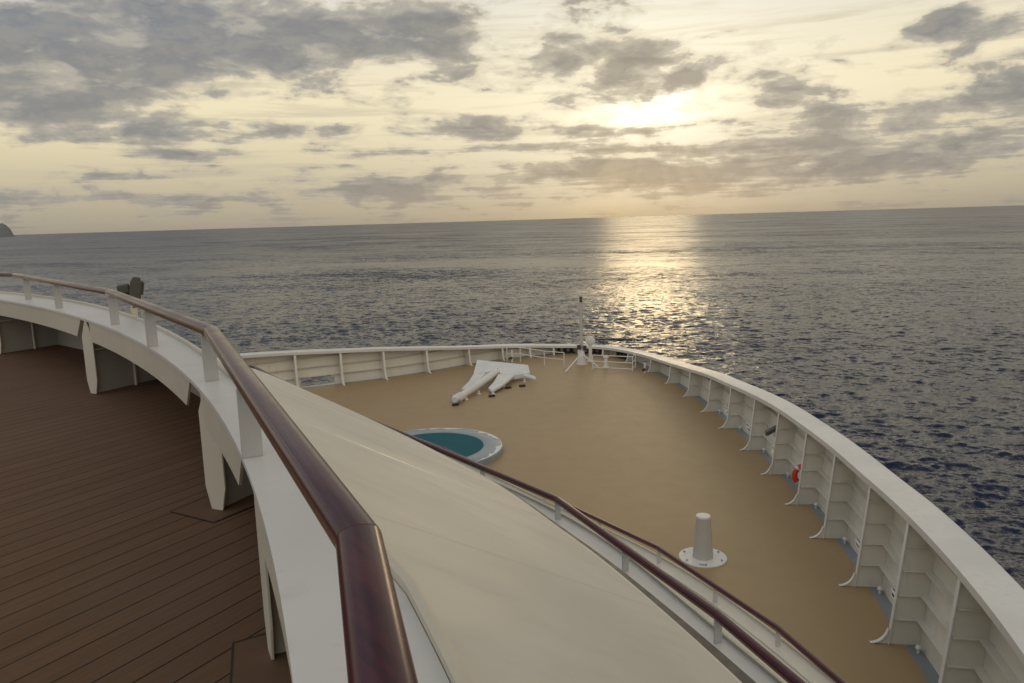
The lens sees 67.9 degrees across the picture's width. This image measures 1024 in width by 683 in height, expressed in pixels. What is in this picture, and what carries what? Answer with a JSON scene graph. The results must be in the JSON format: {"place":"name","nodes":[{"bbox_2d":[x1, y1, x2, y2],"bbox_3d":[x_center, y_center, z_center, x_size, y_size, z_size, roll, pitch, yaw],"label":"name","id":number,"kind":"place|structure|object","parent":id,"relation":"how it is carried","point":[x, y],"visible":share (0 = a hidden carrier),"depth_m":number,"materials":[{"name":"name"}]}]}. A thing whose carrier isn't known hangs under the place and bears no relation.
{"place":"outdoors","nodes":[
{"label":"outdoors","id":0,"kind":"place"},
{"bbox_2d":[0,223,14,236],"bbox_3d":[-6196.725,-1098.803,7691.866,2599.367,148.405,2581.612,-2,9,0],"label":"headland","id":1,"kind":"structure","parent":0,"point":[5,231],"depth_m":7583.19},
{"bbox_2d":[0,345,265,682],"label":"planked deck","id":2,"kind":"structure","parent":0,"point":[113,569],"depth_m":3.96,"materials":[{"name":"brown wood"}]},
{"bbox_2d":[172,493,254,521],"bbox_3d":[-1.534,0.896,4.775,0.472,0.001,1.168,4,11,32],"label":"margin plank","id":3,"kind":"object","parent":2,"relation":"on","point":[201,508],"visible":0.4,"depth_m":4.38,"materials":[{"name":"brown wood"}]},
{"bbox_2d":[170,495,254,521],"bbox_3d":[-1.534,0.894,4.774,0.479,0.001,1.175,4,11,32],"label":"deck seam","id":4,"kind":"object","parent":3,"relation":"on","point":[200,518],"visible":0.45,"depth_m":4.32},
{"bbox_2d":[0,291,471,682],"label":"bulwark","id":5,"kind":"object","parent":2,"relation":"on","point":[300,590],"visible":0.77,"depth_m":2.79,"materials":[{"name":"paint"}]},
{"bbox_2d":[0,272,417,682],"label":"wooden handrail","id":6,"kind":"object","parent":5,"relation":"on","point":[376,645],"visible":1,"depth_m":1.46,"materials":[{"name":"brown wood"}]},
{"bbox_2d":[232,634,291,682],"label":"margin plank","id":7,"kind":"object","parent":2,"relation":"on","point":[253,662],"visible":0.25,"depth_m":2.81,"materials":[{"name":"brown wood"}]},
{"bbox_2d":[229,633,265,682],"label":"deck seam","id":8,"kind":"object","parent":7,"relation":"on","point":[232,656],"visible":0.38,"depth_m":2.87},
{"bbox_2d":[0,205,1023,597],"bbox_3d":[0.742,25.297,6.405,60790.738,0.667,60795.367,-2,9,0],"label":"sea","id":9,"kind":"structure","parent":0,"point":[892,339],"depth_m":248.93,"materials":[{"name":"blue liquid"}]},
{"bbox_2d":[0,0,1023,234],"label":"sky","id":10,"kind":"structure","parent":0,"point":[116,115],"materials":[{"name":"grey"}]},
{"bbox_2d":[558,296,597,372],"bbox_3d":[2.858,-0.443,33.134,1.653,3.010,3.076,-2,9,0],"label":"jack staff","id":11,"kind":"object","parent":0,"point":[581,357],"visible":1,"depth_m":33.31,"materials":[{"name":"paint"}]},
{"bbox_2d":[585,336,594,361],"bbox_3d":[3.511,0.320,34.098,0.420,1.160,0.312,-2,9,0],"label":"fog horn","id":12,"kind":"object","parent":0,"point":[590,341],"visible":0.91,"depth_m":33.95,"materials":[{"name":"white metal"}]},
{"bbox_2d":[304,353,927,682],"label":"foredeck","id":13,"kind":"object","parent":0,"point":[651,457],"visible":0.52,"depth_m":19.07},
{"bbox_2d":[405,428,502,464],"bbox_3d":[-2.201,3.395,21.418,3.900,0.899,3.900,-2,9,0],"label":"round tub","id":14,"kind":"object","parent":13,"relation":"on","point":[483,448],"visible":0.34,"depth_m":21.76,"materials":[{"name":"liquid"}]},
{"bbox_2d":[450,360,535,405],"bbox_3d":[-0.524,1.525,29.326,2.792,0.560,5.951,0,9,8],"label":"anchor","id":15,"kind":"object","parent":13,"relation":"on","point":[485,372],"visible":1,"depth_m":30.01,"materials":[{"name":"paint"}]},
{"bbox_2d":[509,348,513,362],"bbox_3d":[-0.026,0.635,34.392,0.180,0.650,0.278,3,10,29],"label":"fire hydrant","id":16,"kind":"object","parent":13,"relation":"on","point":[511,358],"visible":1,"depth_m":34.38,"materials":[{"name":"white metal"}]},
{"bbox_2d":[506,347,564,367],"bbox_3d":[1.052,0.677,33.840,3.164,0.679,0.273,6,12,39],"label":"guard rail","id":17,"kind":"object","parent":13,"relation":"on","point":[535,356],"visible":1,"depth_m":33.71,"materials":[{"name":"white metal"}]},
{"bbox_2d":[603,356,608,366],"bbox_3d":[4.046,0.843,32.766,0.260,0.520,0.260,-2,9,0],"label":"mushroom vent","id":18,"kind":"object","parent":13,"relation":"on","point":[605,359],"visible":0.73,"depth_m":32.70,"materials":[{"name":"white metal"}]},
{"bbox_2d":[592,353,635,371],"bbox_3d":[4.353,0.889,32.046,1.892,0.639,0.882,-2,9,0],"label":"guard rail","id":19,"kind":"object","parent":13,"relation":"on","point":[615,362],"visible":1,"depth_m":32.01,"materials":[{"name":"white metal"}]},
{"bbox_2d":[302,353,938,682],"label":"waterway","id":20,"kind":"object","parent":13,"relation":"on","point":[927,669],"visible":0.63,"depth_m":14.39,"materials":[{"name":"blue paint"}]},
{"bbox_2d":[556,348,574,353],"bbox_3d":[2.547,0.442,36.418,0.900,0.240,0.260,-2,9,-3],"label":"fairlead","id":21,"kind":"object","parent":20,"relation":"on","point":[566,351],"visible":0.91,"depth_m":36.34,"materials":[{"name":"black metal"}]},
{"bbox_2d":[585,348,601,354],"bbox_3d":[3.901,0.462,36.047,0.900,0.240,0.260,4,11,33],"label":"fairlead","id":22,"kind":"object","parent":20,"relation":"on","point":[599,352],"visible":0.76,"depth_m":35.96,"materials":[{"name":"black metal"}]},
{"bbox_2d":[614,352,626,359],"bbox_3d":[5.019,0.635,34.768,0.260,0.240,0.900,-6,10,-26],"label":"fairlead","id":23,"kind":"object","parent":20,"relation":"on","point":[621,354],"visible":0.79,"depth_m":34.70,"materials":[{"name":"black metal"}]},
{"bbox_2d":[239,344,1023,682],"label":"bulwark","id":24,"kind":"object","parent":13,"relation":"on","point":[957,612],"visible":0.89,"depth_m":12.98,"materials":[{"name":"paint"}]},
{"bbox_2d":[764,425,775,435],"bbox_3d":[6.438,2.220,18.765,0.362,0.259,0.315,-2,9,0],"label":"floodlight","id":25,"kind":"object","parent":24,"relation":"attached to","point":[769,431],"visible":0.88,"depth_m":18.77,"materials":[{"name":"metal"}]},
{"bbox_2d":[792,464,800,484],"bbox_3d":[6.488,2.930,16.800,0.563,0.642,0.205,-2,9,0],"label":"lifebuoy","id":26,"kind":"object","parent":24,"relation":"hanging from","point":[796,469],"visible":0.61,"depth_m":16.82,"materials":[{"name":"red plastic"}]},
{"bbox_2d":[642,361,646,373],"bbox_3d":[5.429,1.058,31.143,0.180,0.530,0.278,3,10,29],"label":"fire hydrant","id":27,"kind":"object","parent":13,"relation":"on","point":[644,369],"visible":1,"depth_m":31.12,"materials":[{"name":"white metal"}]},
{"bbox_2d":[679,513,726,567],"bbox_3d":[3.589,3.661,14.277,0.890,0.842,0.890,-2,9,0],"label":"deck vent","id":28,"kind":"object","parent":13,"relation":"on","point":[702,552],"visible":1,"depth_m":14.16,"materials":[{"name":"white metal"}]},
{"bbox_2d":[877,586,882,593],"bbox_3d":[6.196,4.185,12.799,0.088,0.125,0.086,-2,9,0],"label":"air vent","id":29,"kind":"object","parent":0,"point":[880,588],"visible":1,"depth_m":12.77,"materials":[{"name":"white metal"}]},
{"bbox_2d":[915,645,921,653],"bbox_3d":[5.907,4.474,11.050,0.088,0.125,0.086,-2,9,0],"label":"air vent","id":30,"kind":"object","parent":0,"point":[918,648],"visible":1,"depth_m":11.03,"materials":[{"name":"white metal"}]},
{"bbox_3d":[-1.362,3.777,11.816,10.345,1.680,16.972,-2,9,0],"label":"superstructure front","id":31,"kind":"object","parent":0,"visible":0},
{"bbox_2d":[447,456,834,682],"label":"white ledge","id":32,"kind":"object","parent":31,"relation":"on","point":[797,661],"visible":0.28,"depth_m":8.95,"materials":[{"name":"paint"}]},
{"bbox_2d":[422,439,845,682],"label":"wooden handrail","id":33,"kind":"object","parent":32,"relation":"on","point":[810,656],"visible":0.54,"depth_m":8.90,"materials":[{"name":"brown wood"}]},
{"bbox_2d":[662,581,808,682],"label":"sloping roof","id":34,"kind":"structure","parent":32,"relation":"on","point":[711,619],"depth_m":7.53,"materials":[{"name":"paint"}]},
{"bbox_2d":[489,478,784,682],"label":"white ledge","id":35,"kind":"object","parent":34,"relation":"on","point":[746,662],"visible":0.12,"depth_m":6.53,"materials":[{"name":"paint"}]},
{"bbox_2d":[80,320,755,682],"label":"sloping roof","id":36,"kind":"structure","parent":35,"relation":"on","point":[515,588],"depth_m":3.73,"materials":[{"name":"paint"}]},
{"bbox_2d":[117,277,143,318],"bbox_3d":[-3.981,-0.268,8.002,0.264,0.824,0.150,-6,10,-25],"label":"searchlight","id":37,"kind":"object","parent":36,"relation":"on","point":[135,288],"visible":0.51,"depth_m":7.92,"materials":[{"name":"paint"}]},
{"bbox_2d":[248,364,805,682],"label":"wooden handrail","id":38,"kind":"object","parent":35,"relation":"on","point":[768,658],"visible":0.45,"depth_m":6.61,"materials":[{"name":"brown wood"}]}
]}

